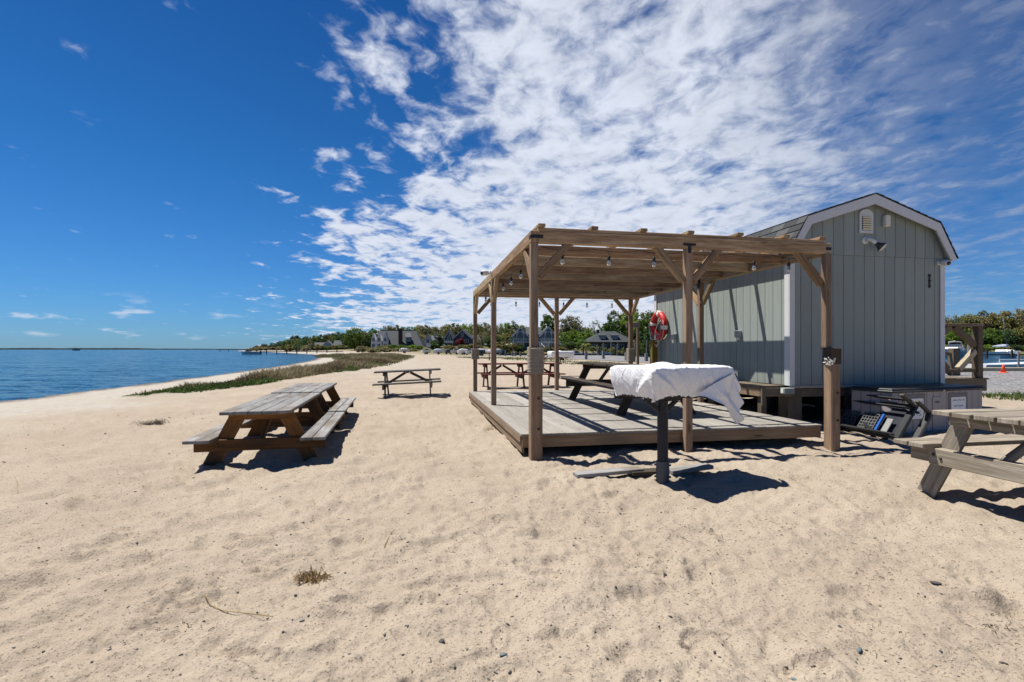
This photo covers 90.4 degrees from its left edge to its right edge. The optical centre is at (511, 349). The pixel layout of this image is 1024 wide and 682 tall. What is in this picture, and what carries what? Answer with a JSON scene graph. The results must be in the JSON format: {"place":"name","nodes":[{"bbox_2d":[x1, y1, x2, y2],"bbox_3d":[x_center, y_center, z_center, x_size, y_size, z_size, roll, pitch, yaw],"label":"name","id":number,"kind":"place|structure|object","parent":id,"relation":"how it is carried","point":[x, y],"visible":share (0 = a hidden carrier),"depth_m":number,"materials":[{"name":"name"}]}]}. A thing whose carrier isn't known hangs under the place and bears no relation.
{"place":"outdoors","nodes":[
{"label":"outdoors","id":0,"kind":"place"},
{"bbox_2d":[0,348,247,349],"bbox_3d":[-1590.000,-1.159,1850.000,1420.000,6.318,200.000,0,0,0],"label":"barrier island terrain","id":1,"kind":"structure","parent":0,"point":[106,349],"depth_m":1758.74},
{"bbox_2d":[131,352,413,394],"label":"dry beach grass","id":2,"kind":"structure","parent":0,"point":[300,370],"depth_m":28.21,"materials":[{"name":"plant"}]},
{"bbox_2d":[0,345,1023,681],"bbox_3d":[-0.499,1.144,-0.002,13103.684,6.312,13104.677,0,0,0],"label":"ground","id":3,"kind":"structure","parent":0,"point":[496,491],"depth_m":3.27,"materials":[{"name":"sand"}]},
{"bbox_2d":[130,419,167,425],"bbox_3d":[-6.167,1.240,8.635,0.600,0.103,0.485,0,0,-36],"label":"seaweed clump","id":4,"kind":"object","parent":3,"relation":"on","point":[160,422],"visible":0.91,"depth_m":8.63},
{"bbox_2d":[204,594,272,616],"bbox_3d":[-1.409,1.308,2.567,0.498,0.024,0.053,0,0,23],"label":"twig","id":5,"kind":"object","parent":3,"relation":"on","point":[234,611],"visible":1,"depth_m":2.53,"materials":[{"name":"wood"}]},
{"bbox_2d":[182,393,344,465],"bbox_3d":[-3.124,1.101,6.804,1.472,0.826,2.387,0,0,-13],"label":"picnic table","id":6,"kind":"object","parent":3,"relation":"on","point":[260,416],"visible":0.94,"depth_m":6.01,"materials":[{"name":"brown wood"}]},
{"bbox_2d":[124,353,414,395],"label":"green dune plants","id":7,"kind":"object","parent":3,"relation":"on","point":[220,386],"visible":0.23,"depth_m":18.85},
{"bbox_2d":[268,383,355,429],"bbox_3d":[-3.663,1.091,9.134,1.472,0.826,2.384,0,0,-13],"label":"picnic table","id":8,"kind":"object","parent":3,"relation":"on","point":[336,403],"visible":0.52,"depth_m":8.73,"materials":[{"name":"grey wood"}]},
{"bbox_2d":[295,565,332,585],"bbox_3d":[-1.126,1.274,2.876,0.240,0.054,0.190,0,0,0],"label":"grass clump","id":9,"kind":"object","parent":3,"relation":"on","point":[309,577],"visible":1,"depth_m":2.85,"materials":[{"name":"plant"}]},
{"bbox_2d":[314,340,332,350],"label":"beach house","id":10,"kind":"structure","parent":3,"relation":"on","point":[328,343],"depth_m":305.35,"materials":[{"name":"grey"}]},
{"bbox_2d":[343,327,366,349],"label":"tree","id":11,"kind":"object","parent":3,"relation":"on","point":[353,338],"visible":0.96,"depth_m":234.07,"materials":[{"name":"green plant"}]},
{"bbox_2d":[354,346,369,352],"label":"bush","id":12,"kind":"object","parent":3,"relation":"on","point":[362,349],"visible":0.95,"depth_m":168.99,"materials":[{"name":"green plant"}]},
{"bbox_2d":[360,334,371,347],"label":"tree","id":13,"kind":"object","parent":3,"relation":"on","point":[365,341],"visible":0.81,"depth_m":229.30,"materials":[{"name":"green plant"}]},
{"bbox_2d":[367,327,377,336],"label":"tree","id":14,"kind":"object","parent":3,"relation":"on","point":[372,331],"visible":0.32,"depth_m":253.83,"materials":[{"name":"green plant"}]},
{"bbox_2d":[366,347,379,352],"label":"bush","id":15,"kind":"object","parent":3,"relation":"on","point":[372,349],"visible":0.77,"depth_m":164.90,"materials":[{"name":"green plant"}]},
{"bbox_2d":[378,347,391,351],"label":"bush","id":16,"kind":"object","parent":3,"relation":"on","point":[385,349],"visible":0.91,"depth_m":160.98,"materials":[{"name":"green plant"}]},
{"bbox_2d":[371,329,425,348],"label":"shore house","id":17,"kind":"structure","parent":3,"relation":"on","point":[399,337],"depth_m":212.32,"materials":[{"name":"grey"}]},
{"bbox_2d":[372,368,440,398],"bbox_3d":[-2.902,0.991,14.243,1.816,0.820,1.472,-2,0,-9],"label":"picnic table","id":18,"kind":"object","parent":3,"relation":"on","point":[386,382],"visible":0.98,"depth_m":13.96,"materials":[{"name":"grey wood"}]},
{"bbox_2d":[418,324,434,335],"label":"tree","id":19,"kind":"object","parent":3,"relation":"on","point":[425,329],"visible":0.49,"depth_m":257.48,"materials":[{"name":"green plant"}]},
{"bbox_2d":[423,333,442,346],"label":"cottage","id":20,"kind":"structure","parent":3,"relation":"on","point":[428,338],"depth_m":225.05,"materials":[{"name":"grey"}]},
{"bbox_2d":[427,342,439,349],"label":"bush","id":21,"kind":"object","parent":3,"relation":"on","point":[434,344],"visible":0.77,"depth_m":179.34,"materials":[{"name":"green plant"}]},
{"bbox_2d":[434,335,447,348],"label":"tree","id":22,"kind":"object","parent":3,"relation":"on","point":[440,342],"visible":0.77,"depth_m":185.50,"materials":[{"name":"green plant"}]},
{"bbox_2d":[438,324,454,335],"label":"tree","id":23,"kind":"object","parent":3,"relation":"on","point":[446,329],"visible":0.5,"depth_m":256.76,"materials":[{"name":"green plant"}]},
{"bbox_2d":[450,323,462,334],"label":"tree","id":24,"kind":"object","parent":3,"relation":"on","point":[458,329],"visible":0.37,"depth_m":265.97,"materials":[{"name":"green plant"}]},
{"bbox_2d":[444,330,472,345],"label":"navy house","id":25,"kind":"structure","parent":3,"relation":"on","point":[450,338],"depth_m":213.98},
{"bbox_2d":[455,338,465,345],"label":"shrub","id":26,"kind":"object","parent":3,"relation":"on","point":[459,341],"visible":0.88,"depth_m":201.31,"materials":[{"name":"red plant"}]},
{"bbox_2d":[462,323,472,333],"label":"tree","id":27,"kind":"object","parent":3,"relation":"on","point":[470,328],"visible":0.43,"depth_m":257.01,"materials":[{"name":"green plant"}]},
{"bbox_2d":[469,324,483,334],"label":"tree","id":28,"kind":"object","parent":3,"relation":"on","point":[479,328],"visible":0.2,"depth_m":265.68,"materials":[{"name":"green plant"}]},
{"bbox_2d":[477,332,489,347],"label":"tree","id":29,"kind":"object","parent":3,"relation":"on","point":[481,338],"visible":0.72,"depth_m":149.79,"materials":[{"name":"green plant"}]},
{"bbox_2d":[483,323,499,336],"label":"tree","id":30,"kind":"object","parent":3,"relation":"on","point":[487,326],"visible":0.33,"depth_m":256.69,"materials":[{"name":"green plant"}]},
{"bbox_2d":[483,336,501,347],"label":"tree","id":31,"kind":"object","parent":3,"relation":"on","point":[488,340],"visible":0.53,"depth_m":144.17,"materials":[{"name":"green plant"}]},
{"bbox_2d":[498,322,510,335],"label":"tree","id":32,"kind":"object","parent":3,"relation":"on","point":[504,327],"visible":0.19,"depth_m":274.82,"materials":[{"name":"green plant"}]},
{"bbox_2d":[496,341,518,353],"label":"shrub","id":33,"kind":"object","parent":3,"relation":"on","point":[508,348],"visible":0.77,"depth_m":130.99,"materials":[{"name":"green plant"}]},
{"bbox_2d":[1,402,1021,681],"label":"pebbles","id":34,"kind":"object","parent":3,"relation":"on","point":[531,582],"visible":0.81,"depth_m":2.68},
{"bbox_2d":[504,321,518,343],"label":"tree","id":35,"kind":"object","parent":3,"relation":"on","point":[514,325],"visible":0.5,"depth_m":257.04,"materials":[{"name":"green plant"}]},
{"bbox_2d":[513,344,524,352],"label":"shrub","id":36,"kind":"object","parent":3,"relation":"on","point":[521,348],"visible":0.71,"depth_m":133.60,"materials":[{"name":"green plant"}]},
{"bbox_2d":[477,363,565,388],"bbox_3d":[0.261,0.913,17.306,2.826,0.870,1.472,0,0,-10],"label":"picnic table","id":37,"kind":"object","parent":3,"relation":"on","point":[484,374],"visible":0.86,"depth_m":17.05,"materials":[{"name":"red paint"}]},
{"bbox_2d":[32,423,1023,681],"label":"seaweed debris","id":38,"kind":"object","parent":3,"relation":"on","point":[626,559],"visible":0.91,"depth_m":3.06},
{"bbox_2d":[508,326,568,350],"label":"house","id":39,"kind":"structure","parent":3,"relation":"on","point":[546,336],"depth_m":148.92,"materials":[{"name":"wood"}]},
{"bbox_2d":[517,331,523,340],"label":"window","id":40,"kind":"structure","parent":39,"relation":"in","point":[520,334],"depth_m":148.77,"materials":[{"name":"blue glass"}]},
{"bbox_2d":[545,331,551,340],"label":"window","id":41,"kind":"structure","parent":39,"relation":"in","point":[548,334],"depth_m":149.06,"materials":[{"name":"blue glass"}]},
{"bbox_2d":[540,314,559,331],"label":"tree","id":42,"kind":"object","parent":3,"relation":"on","point":[548,320],"visible":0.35,"depth_m":166.73,"materials":[{"name":"green plant"}]},
{"bbox_2d":[547,350,573,372],"bbox_3d":[2.321,0.756,24.201,1.144,1.387,0.670,0,0,-14],"label":"covered grill","id":43,"kind":"object","parent":3,"relation":"on","point":[564,354],"visible":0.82,"depth_m":23.95,"materials":[{"name":"white"}]},
{"bbox_2d":[559,332,569,343],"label":"tree","id":44,"kind":"object","parent":3,"relation":"on","point":[564,339],"visible":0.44,"depth_m":157.00,"materials":[{"name":"green plant"}]},
{"bbox_2d":[561,341,576,350],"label":"tree","id":45,"kind":"object","parent":3,"relation":"on","point":[571,345],"visible":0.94,"depth_m":145.21,"materials":[{"name":"green plant"}]},
{"bbox_2d":[559,315,582,337],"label":"tree","id":46,"kind":"object","parent":3,"relation":"on","point":[567,326],"visible":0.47,"depth_m":178.86,"materials":[{"name":"green plant"}]},
{"bbox_2d":[562,328,584,349],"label":"tree","id":47,"kind":"object","parent":3,"relation":"on","point":[577,335],"visible":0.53,"depth_m":162.87,"materials":[{"name":"green plant"}]},
{"bbox_2d":[574,339,591,349],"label":"tree","id":48,"kind":"object","parent":3,"relation":"on","point":[579,344],"visible":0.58,"depth_m":149.07,"materials":[{"name":"green plant"}]},
{"bbox_2d":[580,343,590,350],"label":"shrub","id":49,"kind":"object","parent":3,"relation":"on","point":[586,345],"visible":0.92,"depth_m":117.95,"materials":[{"name":"green plant"}]},
{"bbox_2d":[580,329,592,339],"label":"tree","id":50,"kind":"object","parent":3,"relation":"on","point":[587,335],"visible":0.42,"depth_m":163.23,"materials":[{"name":"green plant"}]},
{"bbox_2d":[589,319,600,336],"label":"tree","id":51,"kind":"object","parent":3,"relation":"on","point":[593,327],"visible":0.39,"depth_m":194.67,"materials":[{"name":"green plant"}]},
{"bbox_2d":[573,466,643,477],"bbox_3d":[0.979,1.248,5.159,0.722,0.055,0.130,0,0,-14],"label":"loose plank","id":52,"kind":"object","parent":3,"relation":"on","point":[602,472],"visible":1,"depth_m":5.12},
{"bbox_2d":[583,330,635,349],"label":"hip roofed house","id":53,"kind":"structure","parent":3,"relation":"on","point":[607,338],"depth_m":149.94,"materials":[{"name":"grey"}]},
{"bbox_2d":[603,310,624,334],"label":"tree","id":54,"kind":"object","parent":3,"relation":"on","point":[609,325],"visible":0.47,"depth_m":164.34,"materials":[{"name":"green plant"}]},
{"bbox_2d":[623,330,635,346],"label":"tree","id":55,"kind":"object","parent":3,"relation":"on","point":[634,334],"visible":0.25,"depth_m":159.51,"materials":[{"name":"green plant"}]},
{"bbox_2d":[618,309,647,336],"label":"tree","id":56,"kind":"object","parent":3,"relation":"on","point":[635,320],"visible":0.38,"depth_m":162.69,"materials":[{"name":"green plant"}]},
{"bbox_2d":[626,322,639,363],"bbox_3d":[3.271,0.275,13.803,0.390,2.050,0.105,0,0,-10],"label":"plank sign","id":57,"kind":"object","parent":3,"relation":"on","point":[636,325],"visible":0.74,"depth_m":13.82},
{"bbox_2d":[633,341,645,355],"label":"tree","id":58,"kind":"object","parent":3,"relation":"on","point":[641,345],"visible":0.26,"depth_m":139.03,"materials":[{"name":"green plant"}]},
{"bbox_2d":[630,468,655,475],"bbox_3d":[1.379,1.262,5.229,0.367,0.041,0.150,0,0,-13],"label":"charred plank","id":59,"kind":"object","parent":3,"relation":"on","point":[649,471],"visible":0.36,"depth_m":5.16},
{"bbox_2d":[469,389,821,452],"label":"deck platform","id":60,"kind":"structure","parent":3,"relation":"on","point":[587,417],"depth_m":7.23,"materials":[{"name":"wood"}]},
{"bbox_2d":[560,362,695,415],"bbox_3d":[2.040,0.689,9.242,1.472,0.821,3.320,0,0,-10],"label":"picnic table","id":61,"kind":"object","parent":60,"relation":"on","point":[579,382],"visible":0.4,"depth_m":9.88,"materials":[{"name":"brown wood"}]},
{"bbox_2d":[650,340,656,363],"bbox_3d":[3.547,0.410,12.723,0.140,1.280,0.140,0,0,-10],"label":"lifebuoy post","id":62,"kind":"object","parent":60,"relation":"on","point":[653,353],"visible":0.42,"depth_m":12.66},
{"bbox_2d":[649,310,667,346],"bbox_3d":[3.630,-0.506,12.636,0.192,0.909,0.800,0,0,-10],"label":"lifebuoy","id":63,"kind":"object","parent":62,"relation":"attached to","point":[661,315],"visible":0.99,"depth_m":12.50,"materials":[{"name":"red plastic"}]},
{"bbox_2d":[642,341,649,355],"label":"tree","id":64,"kind":"object","parent":3,"relation":"on","point":[644,349],"visible":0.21,"depth_m":137.41,"materials":[{"name":"green plant"}]},
{"bbox_2d":[639,330,653,347],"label":"tree","id":65,"kind":"object","parent":3,"relation":"on","point":[643,338],"visible":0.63,"depth_m":155.30,"materials":[{"name":"green plant"}]},
{"bbox_2d":[640,310,653,334],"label":"tree","id":66,"kind":"object","parent":3,"relation":"on","point":[648,316],"visible":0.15,"depth_m":166.56,"materials":[{"name":"green plant"}]},
{"bbox_2d":[471,223,840,460],"bbox_3d":[1.907,-0.025,9.582,4.683,2.951,6.684,0,0,-10],"label":"pergola","id":67,"kind":"object","parent":3,"relation":"on","point":[590,273],"visible":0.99,"depth_m":6.82,"materials":[{"name":"wood"}]},
{"bbox_2d":[480,270,490,275],"bbox_3d":[-0.480,-1.387,9.258,0.206,0.116,0.130,0,0,-27],"label":"security camera","id":68,"kind":"object","parent":67,"relation":"attached to","point":[484,272],"visible":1,"depth_m":9.22,"materials":[{"name":"white paint"}]},
{"bbox_2d":[484,249,538,301],"bbox_3d":[-0.176,-1.141,9.116,0.056,0.215,5.599,0,0,-10],"label":"string light","id":69,"kind":"object","parent":67,"relation":"hanging from","point":[511,282],"visible":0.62,"depth_m":8.22,"materials":[{"name":"grey"}]},
{"bbox_2d":[487,298,623,307],"bbox_3d":[1.077,-1.140,12.642,3.650,0.217,0.056,0,0,-10],"label":"string light","id":70,"kind":"object","parent":67,"relation":"hanging from","point":[563,306],"visible":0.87,"depth_m":12.66,"materials":[{"name":"grey"}]},
{"bbox_2d":[543,247,810,271],"bbox_3d":[2.225,-1.151,6.581,3.800,0.216,0.056,0,0,-10],"label":"string light","id":71,"kind":"object","parent":67,"relation":"hanging from","point":[562,262],"visible":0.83,"depth_m":6.50,"materials":[{"name":"grey"}]},
{"bbox_2d":[610,362,744,483],"bbox_3d":[1.655,0.789,5.073,1.165,1.323,0.706,0,0,-25],"label":"covered table","id":72,"kind":"object","parent":3,"relation":"on","point":[661,384],"visible":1,"depth_m":4.88,"materials":[{"name":"white"}]},
{"bbox_2d":[669,463,713,474],"bbox_3d":[1.833,1.232,5.238,0.487,0.062,0.130,0,0,-16],"label":"wooden plank","id":73,"kind":"object","parent":3,"relation":"on","point":[689,468],"visible":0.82,"depth_m":5.20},
{"bbox_2d":[457,356,1023,400],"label":"lawn grass","id":74,"kind":"structure","parent":3,"relation":"on","point":[1018,395],"depth_m":14.10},
{"bbox_2d":[462,355,1023,393],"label":"gravel lot","id":75,"kind":"structure","parent":3,"relation":"on","point":[1006,383],"depth_m":23.72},
{"bbox_2d":[945,348,959,375],"bbox_3d":[20.914,0.620,24.600,1.312,1.320,0.340,0,0,0],"label":"timber stand","id":76,"kind":"object","parent":75,"relation":"on","point":[953,354],"visible":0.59,"depth_m":24.44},
{"bbox_2d":[964,367,1023,370],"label":"curb timber","id":77,"kind":"object","parent":75,"relation":"on","point":[1006,368],"depth_m":29.68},
{"bbox_2d":[654,193,958,420],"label":"garden shed","id":78,"kind":"structure","parent":3,"relation":"on","point":[888,315],"depth_m":8.67,"materials":[{"name":"grey"}]},
{"bbox_2d":[739,381,783,413],"bbox_3d":[4.055,0.850,9.620,0.448,0.500,2.650,0,0,-10],"label":"side landing","id":79,"kind":"object","parent":78,"relation":"attached to","point":[762,391],"visible":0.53,"depth_m":8.40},
{"bbox_2d":[780,387,794,393],"bbox_3d":[4.484,0.680,8.276,0.198,0.100,0.110,0,0,-10],"label":"utility box","id":80,"kind":"object","parent":78,"relation":"attached to","point":[788,390],"visible":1,"depth_m":8.23,"materials":[{"name":"grey"}]},
{"bbox_2d":[861,237,886,250],"bbox_3d":[6.056,-1.756,8.492,0.339,0.271,0.173,0,0,44],"label":"floodlight","id":81,"kind":"object","parent":78,"relation":"attached to","point":[878,245],"visible":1,"depth_m":8.44,"materials":[{"name":"white paint"}]},
{"bbox_2d":[937,259,950,265],"bbox_3d":[7.442,-1.484,8.746,0.117,0.128,0.198,0,0,-11],"label":"security camera","id":82,"kind":"object","parent":78,"relation":"attached to","point":[944,262],"visible":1,"depth_m":8.71,"materials":[{"name":"white paint"}]},
{"bbox_2d":[823,392,932,439],"bbox_3d":[5.492,1.020,7.705,0.653,0.760,1.313,0,0,-10],"label":"tipped beach chair","id":83,"kind":"object","parent":3,"relation":"on","point":[893,423],"visible":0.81,"depth_m":7.47,"materials":[{"name":"black plastic"}]},
{"bbox_2d":[849,383,985,433],"bbox_3d":[6.565,0.987,8.203,2.180,0.787,0.701,0,0,-19],"label":"storage chest","id":84,"kind":"object","parent":3,"relation":"on","point":[937,396],"visible":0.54,"depth_m":7.93,"materials":[{"name":"plastic"}]},
{"bbox_2d":[945,330,962,344],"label":"tree","id":85,"kind":"object","parent":3,"relation":"on","point":[952,334],"visible":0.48,"depth_m":161.03,"materials":[{"name":"green plant"}]},
{"bbox_2d":[921,323,988,390],"bbox_3d":[8.647,0.395,12.173,3.330,1.910,2.600,0,0,-10],"label":"side porch","id":86,"kind":"object","parent":3,"relation":"on","point":[974,342],"visible":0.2,"depth_m":11.21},
{"bbox_2d":[945,314,968,343],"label":"tree","id":87,"kind":"object","parent":3,"relation":"on","point":[956,318],"visible":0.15,"depth_m":177.42,"materials":[{"name":"green plant"}]},
{"bbox_2d":[894,408,1023,497],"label":"picnic table","id":88,"kind":"object","parent":3,"relation":"on","point":[944,455],"visible":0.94,"depth_m":4.22,"materials":[{"name":"grey wood"}]},
{"bbox_2d":[954,329,983,345],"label":"tree","id":89,"kind":"object","parent":3,"relation":"on","point":[958,338],"visible":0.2,"depth_m":159.51,"materials":[{"name":"green plant"}]},
{"bbox_2d":[957,313,983,332],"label":"tree","id":90,"kind":"object","parent":3,"relation":"on","point":[969,318],"visible":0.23,"depth_m":178.40,"materials":[{"name":"green plant"}]},
{"bbox_2d":[971,331,994,344],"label":"tree","id":91,"kind":"object","parent":3,"relation":"on","point":[985,339],"visible":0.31,"depth_m":158.09,"materials":[{"name":"green plant"}]},
{"bbox_2d":[965,310,1002,344],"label":"tree","id":92,"kind":"object","parent":3,"relation":"on","point":[984,320],"visible":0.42,"depth_m":175.28,"materials":[{"name":"green plant"}]},
{"bbox_2d":[983,344,999,349],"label":"bush","id":93,"kind":"object","parent":3,"relation":"on","point":[989,346],"visible":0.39,"depth_m":153.62,"materials":[{"name":"green plant"}]},
{"bbox_2d":[983,327,1005,344],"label":"tree","id":94,"kind":"object","parent":3,"relation":"on","point":[997,341],"visible":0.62,"depth_m":158.62,"materials":[{"name":"green plant"}]},
{"bbox_2d":[980,311,1018,331],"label":"tree","id":95,"kind":"object","parent":3,"relation":"on","point":[1003,314],"visible":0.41,"depth_m":173.18,"materials":[{"name":"green plant"}]},
{"bbox_2d":[993,329,1020,346],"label":"tree","id":96,"kind":"object","parent":3,"relation":"on","point":[1010,338],"visible":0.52,"depth_m":158.32,"materials":[{"name":"green plant"}]},
{"bbox_2d":[993,308,1023,332],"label":"tree","id":97,"kind":"object","parent":3,"relation":"on","point":[1016,314],"visible":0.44,"depth_m":172.76,"materials":[{"name":"green plant"}]},
{"bbox_2d":[1005,326,1023,345],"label":"tree","id":98,"kind":"object","parent":3,"relation":"on","point":[1019,330],"visible":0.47,"depth_m":158.62,"materials":[{"name":"green plant"}]},
{"bbox_2d":[1006,309,1023,325],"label":"tree","id":99,"kind":"object","parent":3,"relation":"on","point":[1021,321],"visible":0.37,"depth_m":174.13,"materials":[{"name":"green plant"}]},
{"bbox_2d":[1009,344,1023,350],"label":"bush","id":100,"kind":"object","parent":3,"relation":"on","point":[1014,347],"visible":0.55,"depth_m":154.46,"materials":[{"name":"green plant"}]},
{"bbox_2d":[0,350,1023,400],"bbox_3d":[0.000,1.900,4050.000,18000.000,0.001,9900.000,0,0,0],"label":"water","id":101,"kind":"structure","parent":0,"point":[26,374],"depth_m":55.41,"materials":[{"name":"liquid"}]},
{"bbox_2d":[241,350,261,353],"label":"motorboat","id":102,"kind":"object","parent":101,"relation":"on","point":[248,352],"visible":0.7,"depth_m":181.18,"materials":[{"name":"white plastic"}]},
{"bbox_2d":[253,350,342,353],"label":"pier","id":103,"kind":"structure","parent":101,"relation":"in","point":[296,351],"depth_m":196.18,"materials":[{"name":"grey wood"}]},
{"bbox_2d":[544,346,649,355],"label":"pier","id":104,"kind":"structure","parent":101,"relation":"in","point":[615,354],"depth_m":105.03,"materials":[{"name":"grey wood"}]},
{"bbox_2d":[945,341,966,357],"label":"motorboat","id":105,"kind":"object","parent":101,"relation":"on","point":[963,352],"visible":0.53,"depth_m":111.48,"materials":[{"name":"white plastic"}]},
{"bbox_2d":[966,359,1023,366],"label":"motorboat","id":106,"kind":"object","parent":101,"relation":"on","point":[1009,364],"visible":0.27,"depth_m":33.07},
{"bbox_2d":[984,319,1019,356],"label":"sailboat","id":107,"kind":"object","parent":101,"relation":"on","point":[998,351],"visible":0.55,"depth_m":124.54,"materials":[{"name":"white plastic"}]},
{"bbox_2d":[983,350,1023,357],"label":"pier","id":108,"kind":"structure","parent":101,"relation":"in","point":[987,354],"depth_m":105.75,"materials":[{"name":"grey wood"}]},
{"bbox_2d":[999,352,1016,357],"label":"motorboat","id":109,"kind":"object","parent":101,"relation":"on","point":[1007,356],"visible":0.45,"depth_m":111.24,"materials":[{"name":"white plastic"}]},
{"bbox_2d":[0,0,1023,348],"label":"sky","id":110,"kind":"structure","parent":0,"point":[175,174],"materials":[{"name":"blue"}]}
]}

